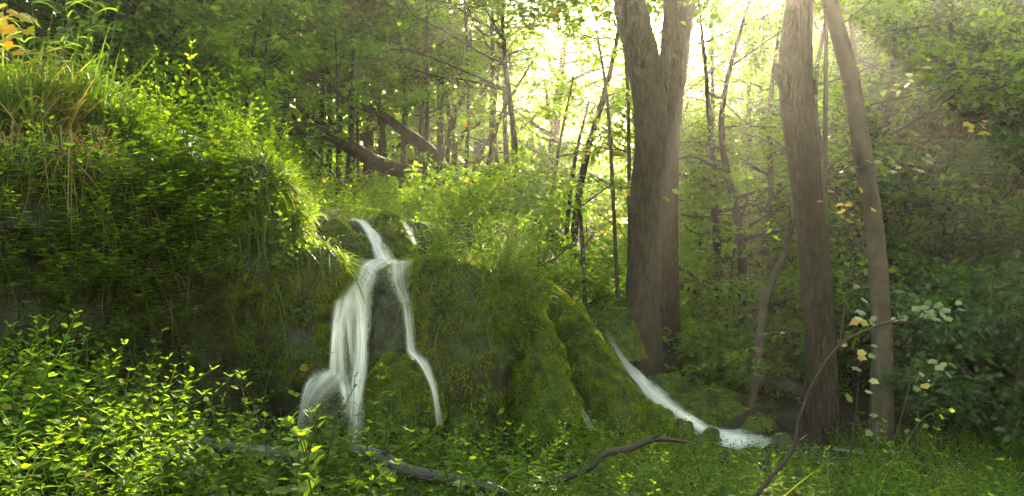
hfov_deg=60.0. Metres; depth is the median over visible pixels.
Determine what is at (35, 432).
undergrowth
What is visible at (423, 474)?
fallen log
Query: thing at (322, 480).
herb
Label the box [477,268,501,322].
trailing plant
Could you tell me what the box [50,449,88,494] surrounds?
herb
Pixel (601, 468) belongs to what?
herb
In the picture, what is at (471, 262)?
trailing plant
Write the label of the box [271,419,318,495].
herb
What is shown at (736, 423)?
fallen log
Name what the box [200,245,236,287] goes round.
herb
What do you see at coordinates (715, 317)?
shrub
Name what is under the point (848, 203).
maple branch
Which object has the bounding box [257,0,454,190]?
woodland tree
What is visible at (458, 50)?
woodland tree
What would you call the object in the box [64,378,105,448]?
herb
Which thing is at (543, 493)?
herb
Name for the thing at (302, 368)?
fallen leaf
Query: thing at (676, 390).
moss mound
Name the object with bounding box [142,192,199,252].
herb
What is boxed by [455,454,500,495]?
herb
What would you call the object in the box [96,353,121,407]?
herb
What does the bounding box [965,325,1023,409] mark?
shrub
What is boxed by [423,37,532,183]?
sapling
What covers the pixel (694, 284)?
shrub
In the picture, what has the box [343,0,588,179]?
woodland tree
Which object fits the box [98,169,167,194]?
herb
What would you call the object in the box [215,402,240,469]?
herb
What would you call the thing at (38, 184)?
herb
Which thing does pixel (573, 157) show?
sapling
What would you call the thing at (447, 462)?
herb
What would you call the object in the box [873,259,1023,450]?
shrub
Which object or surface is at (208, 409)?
herb
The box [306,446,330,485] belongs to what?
herb
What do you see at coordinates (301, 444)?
herb
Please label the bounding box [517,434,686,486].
fallen stick
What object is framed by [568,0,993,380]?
woodland tree
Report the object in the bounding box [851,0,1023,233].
woodland tree
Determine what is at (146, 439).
herb
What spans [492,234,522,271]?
trailing plant
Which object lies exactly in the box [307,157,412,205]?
shrub
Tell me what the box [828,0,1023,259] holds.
woodland tree
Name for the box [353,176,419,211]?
shrub
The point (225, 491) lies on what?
herb
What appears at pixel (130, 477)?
herb
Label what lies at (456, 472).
herb
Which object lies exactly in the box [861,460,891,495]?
herb
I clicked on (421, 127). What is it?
woodland tree
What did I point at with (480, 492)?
herb
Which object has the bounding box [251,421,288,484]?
herb
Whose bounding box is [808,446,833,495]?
herb
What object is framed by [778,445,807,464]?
stone
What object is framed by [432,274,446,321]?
trailing plant
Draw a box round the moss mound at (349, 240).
[316,217,372,260]
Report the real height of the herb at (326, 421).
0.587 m
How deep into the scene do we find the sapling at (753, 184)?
15.00 m
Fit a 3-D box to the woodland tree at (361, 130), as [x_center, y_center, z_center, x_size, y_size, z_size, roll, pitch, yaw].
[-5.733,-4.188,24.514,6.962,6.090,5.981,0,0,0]
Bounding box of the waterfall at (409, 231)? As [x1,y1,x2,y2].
[403,222,415,242]
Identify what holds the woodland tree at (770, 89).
on the ground at (786, 412)
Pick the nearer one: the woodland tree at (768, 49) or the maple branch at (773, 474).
the maple branch at (773, 474)
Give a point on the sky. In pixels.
(585, 11)
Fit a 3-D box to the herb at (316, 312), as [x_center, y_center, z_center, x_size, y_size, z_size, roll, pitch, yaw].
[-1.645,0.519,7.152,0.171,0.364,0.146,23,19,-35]
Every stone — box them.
[674,417,694,439]
[681,434,711,452]
[702,427,722,444]
[708,447,733,457]
[741,447,768,459]
[761,432,797,451]
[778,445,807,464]
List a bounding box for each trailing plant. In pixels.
[388,219,445,256]
[399,231,455,260]
[421,206,445,257]
[425,232,454,261]
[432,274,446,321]
[442,211,464,257]
[442,276,458,312]
[455,227,513,258]
[457,229,494,259]
[463,217,489,267]
[463,223,507,271]
[473,218,486,262]
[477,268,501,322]
[483,236,493,262]
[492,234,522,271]
[498,231,530,278]
[500,303,563,336]
[502,243,553,274]
[512,308,571,343]
[514,238,565,276]
[514,312,547,347]
[524,292,547,334]
[528,246,567,287]
[531,245,574,283]
[534,263,559,287]
[543,288,579,312]
[552,293,583,323]
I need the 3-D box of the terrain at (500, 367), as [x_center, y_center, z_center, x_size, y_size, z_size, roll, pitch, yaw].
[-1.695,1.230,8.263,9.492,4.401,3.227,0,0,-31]
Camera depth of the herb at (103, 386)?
4.74 m
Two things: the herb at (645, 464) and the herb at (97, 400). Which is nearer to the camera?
the herb at (97, 400)
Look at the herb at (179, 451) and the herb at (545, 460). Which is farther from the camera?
the herb at (545, 460)
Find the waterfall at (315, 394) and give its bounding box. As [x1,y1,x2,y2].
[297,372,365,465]
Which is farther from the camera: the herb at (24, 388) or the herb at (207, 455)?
the herb at (207, 455)
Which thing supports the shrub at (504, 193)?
on the ground at (786, 412)
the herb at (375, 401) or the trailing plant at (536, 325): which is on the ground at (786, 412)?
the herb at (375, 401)
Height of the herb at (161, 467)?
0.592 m
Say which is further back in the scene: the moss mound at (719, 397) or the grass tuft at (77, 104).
the moss mound at (719, 397)
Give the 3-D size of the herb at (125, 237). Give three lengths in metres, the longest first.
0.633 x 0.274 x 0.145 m
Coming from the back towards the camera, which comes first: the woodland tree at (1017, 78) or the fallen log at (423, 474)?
the woodland tree at (1017, 78)
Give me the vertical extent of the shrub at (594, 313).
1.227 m
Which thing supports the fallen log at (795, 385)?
on the ground at (786, 412)
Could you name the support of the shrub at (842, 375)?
on the ground at (786, 412)
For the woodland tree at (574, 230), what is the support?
on the ground at (786, 412)
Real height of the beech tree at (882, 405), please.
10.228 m
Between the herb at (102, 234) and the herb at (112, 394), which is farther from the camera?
the herb at (102, 234)
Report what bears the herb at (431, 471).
on the ground at (786, 412)
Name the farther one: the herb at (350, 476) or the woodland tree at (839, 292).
the woodland tree at (839, 292)
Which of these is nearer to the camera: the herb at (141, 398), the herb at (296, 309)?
the herb at (141, 398)
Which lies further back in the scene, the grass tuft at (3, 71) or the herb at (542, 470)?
the grass tuft at (3, 71)
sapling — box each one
[123,11,294,149]
[198,25,331,142]
[288,30,431,201]
[303,12,414,180]
[308,20,411,201]
[316,11,407,196]
[351,0,457,204]
[366,0,487,199]
[410,0,518,185]
[413,0,488,197]
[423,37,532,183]
[437,75,634,255]
[450,24,575,178]
[506,102,614,262]
[527,174,677,314]
[536,0,657,239]
[596,17,695,298]
[678,99,780,316]
[678,172,798,336]
[681,147,852,326]
[681,218,866,407]
[768,0,884,221]
[841,341,878,460]
[849,284,964,460]
[913,359,952,450]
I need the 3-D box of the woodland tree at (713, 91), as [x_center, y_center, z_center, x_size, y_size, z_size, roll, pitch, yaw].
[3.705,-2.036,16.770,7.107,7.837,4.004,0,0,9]
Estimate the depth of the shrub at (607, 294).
11.50 m
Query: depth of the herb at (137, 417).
4.71 m
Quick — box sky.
[26,0,821,235]
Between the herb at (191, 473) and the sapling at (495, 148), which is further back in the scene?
the sapling at (495, 148)
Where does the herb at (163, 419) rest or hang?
on the ground at (786, 412)
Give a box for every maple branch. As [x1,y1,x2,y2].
[0,3,39,55]
[753,287,921,495]
[816,187,883,240]
[842,66,941,105]
[866,152,936,179]
[962,120,990,147]
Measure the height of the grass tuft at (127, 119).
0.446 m
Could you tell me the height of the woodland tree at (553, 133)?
6.828 m
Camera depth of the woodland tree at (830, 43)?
17.21 m
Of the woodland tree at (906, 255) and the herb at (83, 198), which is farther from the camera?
the woodland tree at (906, 255)
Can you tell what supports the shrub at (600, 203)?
on the ground at (786, 412)
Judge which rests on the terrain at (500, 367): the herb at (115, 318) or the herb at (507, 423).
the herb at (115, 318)
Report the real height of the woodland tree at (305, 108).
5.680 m
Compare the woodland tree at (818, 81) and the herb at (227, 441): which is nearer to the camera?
the herb at (227, 441)
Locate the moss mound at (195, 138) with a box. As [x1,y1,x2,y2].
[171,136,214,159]
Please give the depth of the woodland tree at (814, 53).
16.90 m
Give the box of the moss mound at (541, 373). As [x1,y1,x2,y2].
[511,291,588,456]
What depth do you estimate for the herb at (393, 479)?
4.25 m
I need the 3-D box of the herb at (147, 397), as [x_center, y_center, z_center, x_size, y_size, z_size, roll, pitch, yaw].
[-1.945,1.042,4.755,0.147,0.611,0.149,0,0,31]
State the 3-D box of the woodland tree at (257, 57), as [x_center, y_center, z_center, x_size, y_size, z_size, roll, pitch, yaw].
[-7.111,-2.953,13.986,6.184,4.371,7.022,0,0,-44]
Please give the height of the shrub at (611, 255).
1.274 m
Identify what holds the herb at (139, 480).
on the ground at (786, 412)
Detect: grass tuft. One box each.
[0,0,51,120]
[0,0,98,119]
[0,28,46,116]
[0,48,82,128]
[1,23,107,121]
[16,0,121,127]
[20,0,162,130]
[31,51,104,130]
[77,53,132,134]
[95,78,154,139]
[122,89,169,145]
[144,117,179,150]
[197,129,241,161]
[202,130,244,160]
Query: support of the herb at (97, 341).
on the terrain at (500, 367)
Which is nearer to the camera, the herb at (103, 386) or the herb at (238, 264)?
the herb at (103, 386)
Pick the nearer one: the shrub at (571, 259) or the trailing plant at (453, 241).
the trailing plant at (453, 241)
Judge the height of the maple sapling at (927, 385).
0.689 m
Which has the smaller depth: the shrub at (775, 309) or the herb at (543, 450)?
the herb at (543, 450)
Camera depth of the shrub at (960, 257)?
12.90 m
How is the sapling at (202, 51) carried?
on the ground at (786, 412)
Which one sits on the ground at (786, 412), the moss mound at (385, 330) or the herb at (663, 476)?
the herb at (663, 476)
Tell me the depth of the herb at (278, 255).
6.82 m
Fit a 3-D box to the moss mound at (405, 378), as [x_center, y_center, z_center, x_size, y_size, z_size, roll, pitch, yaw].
[-0.919,1.306,7.179,0.651,0.922,0.702,0,0,41]
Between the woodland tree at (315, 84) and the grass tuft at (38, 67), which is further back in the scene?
the woodland tree at (315, 84)
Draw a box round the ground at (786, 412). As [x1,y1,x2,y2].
[0,96,1023,495]
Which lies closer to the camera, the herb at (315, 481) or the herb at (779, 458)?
the herb at (315, 481)
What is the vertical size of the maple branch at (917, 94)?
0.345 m
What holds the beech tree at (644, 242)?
on the ground at (786, 412)
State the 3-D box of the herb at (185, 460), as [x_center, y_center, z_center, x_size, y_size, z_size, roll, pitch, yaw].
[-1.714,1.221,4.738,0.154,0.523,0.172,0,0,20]
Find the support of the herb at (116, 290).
on the terrain at (500, 367)
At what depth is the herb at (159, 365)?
5.00 m
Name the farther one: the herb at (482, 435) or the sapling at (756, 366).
the sapling at (756, 366)
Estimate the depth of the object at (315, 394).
7.03 m
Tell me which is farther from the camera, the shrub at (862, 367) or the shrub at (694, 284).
the shrub at (694, 284)
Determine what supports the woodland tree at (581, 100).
on the ground at (786, 412)
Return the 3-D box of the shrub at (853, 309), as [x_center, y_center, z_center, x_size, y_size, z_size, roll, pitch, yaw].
[4.797,1.145,11.832,2.436,1.649,2.665,0,0,0]
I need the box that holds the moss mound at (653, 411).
[643,399,678,452]
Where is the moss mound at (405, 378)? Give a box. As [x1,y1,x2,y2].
[352,352,447,465]
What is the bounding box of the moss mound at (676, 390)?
[641,372,698,409]
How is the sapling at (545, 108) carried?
on the ground at (786, 412)
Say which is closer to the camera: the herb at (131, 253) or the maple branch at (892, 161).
the herb at (131, 253)
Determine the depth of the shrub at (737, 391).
11.04 m
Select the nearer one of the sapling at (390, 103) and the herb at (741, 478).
the herb at (741, 478)
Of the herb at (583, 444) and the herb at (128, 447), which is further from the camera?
the herb at (583, 444)
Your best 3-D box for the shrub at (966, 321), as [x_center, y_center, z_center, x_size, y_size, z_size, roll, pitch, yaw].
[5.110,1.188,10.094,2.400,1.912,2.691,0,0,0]
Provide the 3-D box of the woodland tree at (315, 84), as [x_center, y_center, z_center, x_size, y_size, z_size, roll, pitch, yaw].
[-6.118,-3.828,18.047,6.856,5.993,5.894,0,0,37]
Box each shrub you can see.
[203,117,327,185]
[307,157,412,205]
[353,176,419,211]
[362,142,494,219]
[366,177,428,200]
[392,158,518,218]
[413,145,564,230]
[434,134,579,228]
[449,165,600,226]
[477,191,626,295]
[531,179,622,249]
[539,237,627,318]
[542,183,610,217]
[555,265,686,321]
[577,216,626,272]
[581,302,693,376]
[662,277,803,404]
[679,244,793,326]
[679,267,735,318]
[680,283,767,341]
[680,294,784,394]
[680,319,767,393]
[683,308,838,387]
[685,267,834,326]
[703,280,870,382]
[738,306,942,400]
[778,272,935,387]
[791,250,930,354]
[799,243,1007,372]
[830,252,1012,409]
[834,249,1023,437]
[834,269,1023,424]
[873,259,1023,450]
[885,206,1023,310]
[891,290,1023,440]
[893,327,1023,424]
[894,241,1010,288]
[898,223,1023,293]
[959,205,1023,293]
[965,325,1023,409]
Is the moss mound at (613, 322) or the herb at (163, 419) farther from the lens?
the moss mound at (613, 322)
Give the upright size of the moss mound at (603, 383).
1.672 m
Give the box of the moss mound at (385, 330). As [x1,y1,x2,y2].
[359,268,412,379]
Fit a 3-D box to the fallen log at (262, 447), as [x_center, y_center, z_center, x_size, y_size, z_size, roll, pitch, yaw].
[-1.759,1.271,5.644,1.038,0.247,0.127,0,0,-8]
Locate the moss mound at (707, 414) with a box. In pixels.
[675,401,730,432]
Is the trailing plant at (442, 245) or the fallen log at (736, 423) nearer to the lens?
the trailing plant at (442, 245)
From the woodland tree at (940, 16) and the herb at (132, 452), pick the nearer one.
the herb at (132, 452)
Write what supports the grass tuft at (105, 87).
on the terrain at (500, 367)
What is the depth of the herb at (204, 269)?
6.87 m
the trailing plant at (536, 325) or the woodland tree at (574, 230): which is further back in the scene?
the woodland tree at (574, 230)
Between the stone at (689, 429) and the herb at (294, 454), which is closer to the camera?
the herb at (294, 454)
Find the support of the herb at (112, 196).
on the terrain at (500, 367)
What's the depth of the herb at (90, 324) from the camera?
6.42 m
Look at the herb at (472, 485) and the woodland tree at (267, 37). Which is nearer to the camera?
the herb at (472, 485)
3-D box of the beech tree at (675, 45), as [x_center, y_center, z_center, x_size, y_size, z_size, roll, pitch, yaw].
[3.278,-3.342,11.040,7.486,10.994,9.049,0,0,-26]
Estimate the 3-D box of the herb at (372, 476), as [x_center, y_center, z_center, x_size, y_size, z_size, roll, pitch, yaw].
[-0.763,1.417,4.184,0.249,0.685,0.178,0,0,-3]
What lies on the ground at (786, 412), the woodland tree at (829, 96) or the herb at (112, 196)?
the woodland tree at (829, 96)
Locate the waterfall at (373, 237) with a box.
[355,219,388,262]
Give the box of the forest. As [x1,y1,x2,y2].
[197,0,821,271]
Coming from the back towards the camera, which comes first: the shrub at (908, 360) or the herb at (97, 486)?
the shrub at (908, 360)
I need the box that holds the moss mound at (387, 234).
[360,209,419,261]
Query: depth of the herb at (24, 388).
4.82 m
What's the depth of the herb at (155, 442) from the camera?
4.30 m
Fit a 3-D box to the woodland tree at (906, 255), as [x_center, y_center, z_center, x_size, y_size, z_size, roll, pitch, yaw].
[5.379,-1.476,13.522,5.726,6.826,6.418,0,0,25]
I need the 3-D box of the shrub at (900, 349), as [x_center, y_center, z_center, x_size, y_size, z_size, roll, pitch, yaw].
[5.013,1.041,10.940,2.437,2.025,2.480,0,0,-38]
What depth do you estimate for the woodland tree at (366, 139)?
24.88 m
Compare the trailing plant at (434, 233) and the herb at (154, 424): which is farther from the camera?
the trailing plant at (434, 233)
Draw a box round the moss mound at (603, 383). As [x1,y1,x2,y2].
[533,276,655,455]
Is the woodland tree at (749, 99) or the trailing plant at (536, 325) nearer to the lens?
the trailing plant at (536, 325)
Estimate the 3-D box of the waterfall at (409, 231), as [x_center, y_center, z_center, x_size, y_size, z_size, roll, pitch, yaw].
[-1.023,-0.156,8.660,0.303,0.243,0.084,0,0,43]
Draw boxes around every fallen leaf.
[88,128,96,137]
[299,363,307,371]
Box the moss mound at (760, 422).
[721,405,778,432]
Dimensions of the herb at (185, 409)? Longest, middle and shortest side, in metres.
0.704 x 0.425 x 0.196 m
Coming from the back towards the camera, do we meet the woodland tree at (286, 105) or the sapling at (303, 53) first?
the woodland tree at (286, 105)
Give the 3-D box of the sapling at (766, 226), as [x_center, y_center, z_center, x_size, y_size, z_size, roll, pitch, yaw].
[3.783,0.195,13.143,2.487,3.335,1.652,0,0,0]
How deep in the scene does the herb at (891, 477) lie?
6.89 m
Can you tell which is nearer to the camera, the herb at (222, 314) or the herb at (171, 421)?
the herb at (171, 421)
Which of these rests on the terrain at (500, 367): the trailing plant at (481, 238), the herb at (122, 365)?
the herb at (122, 365)
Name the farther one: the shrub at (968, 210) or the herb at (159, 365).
the shrub at (968, 210)
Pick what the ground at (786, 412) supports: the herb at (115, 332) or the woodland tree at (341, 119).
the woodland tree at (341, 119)
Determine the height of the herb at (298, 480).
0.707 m
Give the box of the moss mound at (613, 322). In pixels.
[592,298,648,361]
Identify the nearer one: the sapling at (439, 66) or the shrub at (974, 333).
the shrub at (974, 333)
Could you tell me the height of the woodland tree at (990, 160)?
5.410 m
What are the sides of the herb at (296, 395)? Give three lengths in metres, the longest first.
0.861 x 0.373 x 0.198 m
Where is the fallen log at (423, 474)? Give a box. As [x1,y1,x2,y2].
[349,444,514,495]
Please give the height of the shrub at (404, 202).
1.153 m
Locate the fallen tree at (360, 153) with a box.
[191,30,516,191]
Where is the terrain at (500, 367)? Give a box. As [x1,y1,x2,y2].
[0,123,536,459]
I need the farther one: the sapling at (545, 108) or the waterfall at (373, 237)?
the sapling at (545, 108)
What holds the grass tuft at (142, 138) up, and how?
on the terrain at (500, 367)
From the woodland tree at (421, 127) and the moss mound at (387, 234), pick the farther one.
the woodland tree at (421, 127)
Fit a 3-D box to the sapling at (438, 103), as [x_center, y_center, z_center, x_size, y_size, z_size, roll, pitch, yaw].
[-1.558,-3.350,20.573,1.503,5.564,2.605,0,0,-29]
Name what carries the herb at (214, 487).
on the ground at (786, 412)
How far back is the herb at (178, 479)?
4.55 m
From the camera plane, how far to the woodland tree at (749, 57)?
29.49 m
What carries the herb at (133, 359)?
on the terrain at (500, 367)
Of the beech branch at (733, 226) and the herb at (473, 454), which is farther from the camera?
the beech branch at (733, 226)
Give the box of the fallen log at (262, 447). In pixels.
[151,431,316,462]
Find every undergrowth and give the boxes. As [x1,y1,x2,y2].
[0,36,776,433]
[0,308,1023,495]
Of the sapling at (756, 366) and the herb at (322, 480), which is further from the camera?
the sapling at (756, 366)
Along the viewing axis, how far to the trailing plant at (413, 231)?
7.38 m
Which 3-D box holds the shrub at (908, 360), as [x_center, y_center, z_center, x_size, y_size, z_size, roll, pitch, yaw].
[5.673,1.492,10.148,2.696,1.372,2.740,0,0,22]
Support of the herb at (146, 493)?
on the ground at (786, 412)
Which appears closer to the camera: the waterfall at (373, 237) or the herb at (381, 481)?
the herb at (381, 481)
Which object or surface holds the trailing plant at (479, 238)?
on the moss carpet
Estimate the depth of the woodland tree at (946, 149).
14.64 m
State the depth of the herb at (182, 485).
4.18 m
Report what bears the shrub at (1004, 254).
on the ground at (786, 412)
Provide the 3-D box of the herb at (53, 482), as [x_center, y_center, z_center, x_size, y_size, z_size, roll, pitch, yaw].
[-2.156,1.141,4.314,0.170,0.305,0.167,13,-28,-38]
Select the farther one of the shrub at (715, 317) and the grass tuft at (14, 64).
the shrub at (715, 317)
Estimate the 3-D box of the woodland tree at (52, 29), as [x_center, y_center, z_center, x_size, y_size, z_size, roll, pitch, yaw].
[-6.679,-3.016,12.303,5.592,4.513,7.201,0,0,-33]
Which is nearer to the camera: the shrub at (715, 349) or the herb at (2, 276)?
the herb at (2, 276)
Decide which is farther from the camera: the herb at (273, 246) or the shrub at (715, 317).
the shrub at (715, 317)
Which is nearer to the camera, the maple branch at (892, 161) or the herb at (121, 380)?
the herb at (121, 380)
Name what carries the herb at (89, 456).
on the ground at (786, 412)
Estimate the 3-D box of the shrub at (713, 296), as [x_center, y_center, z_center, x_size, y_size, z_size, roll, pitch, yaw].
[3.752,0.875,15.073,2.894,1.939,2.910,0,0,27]
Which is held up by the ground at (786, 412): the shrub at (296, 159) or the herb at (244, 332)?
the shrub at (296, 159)
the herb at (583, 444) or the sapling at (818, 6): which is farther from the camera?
the sapling at (818, 6)
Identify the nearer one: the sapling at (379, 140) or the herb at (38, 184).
the herb at (38, 184)
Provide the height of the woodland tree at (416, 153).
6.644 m
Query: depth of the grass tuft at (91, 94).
6.48 m
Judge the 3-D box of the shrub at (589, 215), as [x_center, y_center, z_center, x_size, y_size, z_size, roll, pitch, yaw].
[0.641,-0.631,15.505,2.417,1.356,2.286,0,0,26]
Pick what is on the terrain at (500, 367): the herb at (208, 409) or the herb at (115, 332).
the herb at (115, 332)
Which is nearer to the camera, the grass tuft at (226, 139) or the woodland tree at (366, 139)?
the grass tuft at (226, 139)
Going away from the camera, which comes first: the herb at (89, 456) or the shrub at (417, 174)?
the herb at (89, 456)
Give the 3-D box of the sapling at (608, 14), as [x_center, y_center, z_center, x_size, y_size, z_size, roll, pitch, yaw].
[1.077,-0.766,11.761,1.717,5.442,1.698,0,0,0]
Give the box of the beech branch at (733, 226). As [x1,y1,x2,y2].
[681,211,751,233]
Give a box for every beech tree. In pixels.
[614,0,667,390]
[616,0,842,444]
[660,0,694,377]
[821,0,895,449]
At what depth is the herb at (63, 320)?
6.12 m
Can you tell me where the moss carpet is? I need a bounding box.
[0,125,528,459]
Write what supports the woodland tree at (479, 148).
on the ground at (786, 412)
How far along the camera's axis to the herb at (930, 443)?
6.61 m
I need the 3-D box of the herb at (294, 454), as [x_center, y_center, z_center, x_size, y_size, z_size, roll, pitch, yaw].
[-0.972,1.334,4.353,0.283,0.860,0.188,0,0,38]
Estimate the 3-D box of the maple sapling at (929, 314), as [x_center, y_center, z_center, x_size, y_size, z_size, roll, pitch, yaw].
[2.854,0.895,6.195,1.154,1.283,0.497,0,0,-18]
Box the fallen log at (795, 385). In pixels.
[736,352,804,402]
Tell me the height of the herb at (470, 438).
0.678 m
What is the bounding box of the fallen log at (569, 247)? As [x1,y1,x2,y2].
[530,219,590,268]
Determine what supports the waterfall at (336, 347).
on the terrain at (500, 367)
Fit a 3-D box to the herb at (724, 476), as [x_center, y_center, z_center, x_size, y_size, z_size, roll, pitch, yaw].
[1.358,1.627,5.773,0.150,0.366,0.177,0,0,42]
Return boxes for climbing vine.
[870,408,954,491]
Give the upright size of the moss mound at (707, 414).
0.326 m
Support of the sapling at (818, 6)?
on the ground at (786, 412)
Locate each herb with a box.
[0,167,27,220]
[0,270,20,300]
[0,347,34,414]
[1,247,14,280]
[1,342,22,440]
[2,335,23,360]
[20,386,70,448]
[25,399,55,460]
[28,169,59,195]
[46,379,89,494]
[46,460,90,495]
[48,452,84,495]
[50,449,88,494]
[52,294,71,344]
[62,420,90,477]
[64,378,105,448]
[67,158,110,212]
[70,438,115,495]
[74,356,95,423]
[75,467,113,495]
[76,272,122,299]
[76,339,127,466]
[76,366,110,433]
[76,458,117,495]
[79,428,114,490]
[80,326,119,347]
[83,332,111,361]
[86,226,115,276]
[87,317,100,354]
[87,396,128,483]
[90,341,111,433]
[91,179,124,238]
[92,432,132,480]
[96,195,134,271]
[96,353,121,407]
[97,407,151,495]
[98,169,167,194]
[98,284,135,307]
[98,367,132,491]
[99,234,156,282]
[99,378,139,455]
[100,308,128,330]
[100,403,138,490]
[102,151,120,231]
[102,338,120,445]
[102,416,143,493]
[104,328,133,352]
[108,343,129,374]
[111,418,167,493]
[112,453,144,495]
[119,430,139,471]
[120,306,144,374]
[120,411,161,486]
[122,422,156,474]
[124,447,159,495]
[125,353,172,472]
[128,376,172,465]
[129,472,149,495]
[130,365,145,427]
[132,350,157,429]
[133,389,209,493]
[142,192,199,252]
[143,383,164,493]
[143,439,164,493]
[151,438,178,495]
[154,446,186,495]
[156,434,195,495]
[157,395,189,460]
[158,437,193,495]
[159,430,184,495]
[162,443,210,491]
[167,383,192,438]
[172,429,203,492]
[178,482,186,495]
[181,372,233,478]
[181,453,224,495]
[183,414,206,495]
[187,428,237,495]
[188,457,210,495]
[192,392,227,465]
[193,210,218,239]
[194,486,218,495]
[195,435,228,484]
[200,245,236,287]
[200,256,211,279]
[205,183,228,216]
[205,295,241,331]
[209,426,240,495]
[210,455,232,495]
[214,248,278,272]
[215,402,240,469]
[223,397,263,495]
[223,401,253,478]
[230,369,272,495]
[232,457,266,495]
[233,313,255,353]
[235,169,260,220]
[242,325,269,380]
[247,437,283,495]
[250,411,289,495]
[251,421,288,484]
[251,482,270,495]
[254,448,279,488]
[256,433,293,495]
[263,245,287,265]
[268,211,291,247]
[268,451,308,493]
[269,222,289,264]
[271,252,284,268]
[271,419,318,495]
[271,427,308,495]
[276,237,311,271]
[276,239,288,269]
[276,390,306,493]
[278,411,341,495]
[284,276,300,316]
[284,403,326,495]
[289,433,326,495]
[290,428,320,495]
[291,416,313,479]
[292,297,328,328]
[294,463,343,495]
[294,470,307,495]
[303,474,322,495]
[305,432,320,489]
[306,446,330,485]
[307,347,332,357]
[314,413,358,487]
[315,372,363,488]
[325,454,346,495]
[327,475,344,495]
[339,427,372,495]
[341,460,387,495]
[346,450,387,495]
[348,474,367,494]
[351,361,389,492]
[362,475,376,495]
[370,390,400,494]
[371,473,389,495]
[372,477,386,495]
[378,426,414,495]
[380,460,401,495]
[386,474,397,495]
[393,430,447,494]
[405,441,445,492]
[421,406,447,468]
[433,423,464,495]
[444,431,472,495]
[448,454,488,494]
[451,424,476,495]
[453,398,486,491]
[453,438,476,495]
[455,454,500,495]
[461,427,505,495]
[466,451,486,495]
[467,483,479,495]
[470,408,490,476]
[470,461,492,495]
[498,454,526,495]
[499,409,544,494]
[501,455,532,495]
[510,432,539,495]
[515,439,555,495]
[517,427,572,495]
[526,470,566,495]
[533,436,560,492]
[535,438,559,495]
[556,467,570,495]
[578,419,590,489]
[586,448,613,495]
[625,474,639,495]
[636,449,652,495]
[642,445,668,488]
[646,448,675,495]
[659,456,669,491]
[669,417,711,495]
[671,444,708,494]
[713,450,749,488]
[714,468,732,495]
[728,475,745,495]
[740,449,783,495]
[753,435,767,488]
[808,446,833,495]
[815,444,850,495]
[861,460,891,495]
[874,418,896,495]
[884,461,900,495]
[886,442,912,495]
[911,406,945,495]
[948,471,955,495]
[953,464,968,495]
[987,458,1003,495]
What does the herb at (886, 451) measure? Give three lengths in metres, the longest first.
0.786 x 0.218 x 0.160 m
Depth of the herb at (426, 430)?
6.45 m
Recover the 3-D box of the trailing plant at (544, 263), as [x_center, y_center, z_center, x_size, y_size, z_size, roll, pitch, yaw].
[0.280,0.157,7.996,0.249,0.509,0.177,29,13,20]
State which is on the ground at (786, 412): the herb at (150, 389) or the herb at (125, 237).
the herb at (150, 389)
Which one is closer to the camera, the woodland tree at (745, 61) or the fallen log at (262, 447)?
the fallen log at (262, 447)
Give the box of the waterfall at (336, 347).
[304,259,382,423]
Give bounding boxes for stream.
[624,363,756,449]
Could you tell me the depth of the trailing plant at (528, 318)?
7.32 m
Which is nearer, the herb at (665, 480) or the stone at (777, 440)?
the herb at (665, 480)
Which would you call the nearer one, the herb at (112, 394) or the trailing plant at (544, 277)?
the herb at (112, 394)
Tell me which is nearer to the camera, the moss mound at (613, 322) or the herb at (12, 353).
the herb at (12, 353)
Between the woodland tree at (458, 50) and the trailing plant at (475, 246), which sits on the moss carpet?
the trailing plant at (475, 246)
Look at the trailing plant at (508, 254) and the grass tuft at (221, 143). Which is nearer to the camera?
the grass tuft at (221, 143)
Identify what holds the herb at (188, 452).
on the ground at (786, 412)
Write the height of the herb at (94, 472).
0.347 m
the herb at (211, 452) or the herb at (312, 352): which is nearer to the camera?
the herb at (211, 452)
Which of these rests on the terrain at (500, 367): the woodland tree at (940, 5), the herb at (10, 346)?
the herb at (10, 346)
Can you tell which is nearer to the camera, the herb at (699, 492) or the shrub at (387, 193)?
the herb at (699, 492)
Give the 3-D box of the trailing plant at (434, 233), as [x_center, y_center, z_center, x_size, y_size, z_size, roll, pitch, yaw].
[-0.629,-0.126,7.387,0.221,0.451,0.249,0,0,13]
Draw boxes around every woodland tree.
[0,0,182,89]
[0,0,260,136]
[0,0,337,108]
[0,0,409,205]
[4,5,294,93]
[11,0,290,132]
[70,0,348,153]
[179,4,357,174]
[207,0,378,159]
[208,7,372,162]
[228,16,346,162]
[244,0,457,195]
[248,0,536,200]
[252,4,333,114]
[254,0,443,200]
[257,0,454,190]
[270,0,474,195]
[270,19,419,186]
[280,0,347,159]
[293,0,511,191]
[295,1,527,195]
[297,0,583,155]
[298,0,559,190]
[302,0,582,178]
[306,0,600,216]
[324,43,512,186]
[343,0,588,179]
[343,0,615,180]
[345,11,563,182]
[444,11,700,184]
[495,0,815,274]
[504,0,766,181]
[518,0,847,200]
[531,0,863,313]
[546,16,774,199]
[563,21,779,275]
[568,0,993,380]
[576,0,900,328]
[580,0,902,332]
[632,16,836,212]
[654,0,864,283]
[679,0,972,285]
[679,24,1023,373]
[682,0,1023,322]
[684,6,822,224]
[693,3,831,151]
[704,0,941,293]
[705,16,948,220]
[707,0,1023,376]
[723,0,1023,289]
[733,0,946,270]
[734,11,883,217]
[737,21,833,101]
[744,0,1023,338]
[761,1,1023,267]
[812,0,990,184]
[827,0,1023,360]
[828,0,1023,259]
[848,0,1023,236]
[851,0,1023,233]
[879,0,1023,296]
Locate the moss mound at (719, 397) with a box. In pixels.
[695,384,746,407]
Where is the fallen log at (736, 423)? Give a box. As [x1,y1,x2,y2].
[686,405,772,431]
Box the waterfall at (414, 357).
[393,260,436,412]

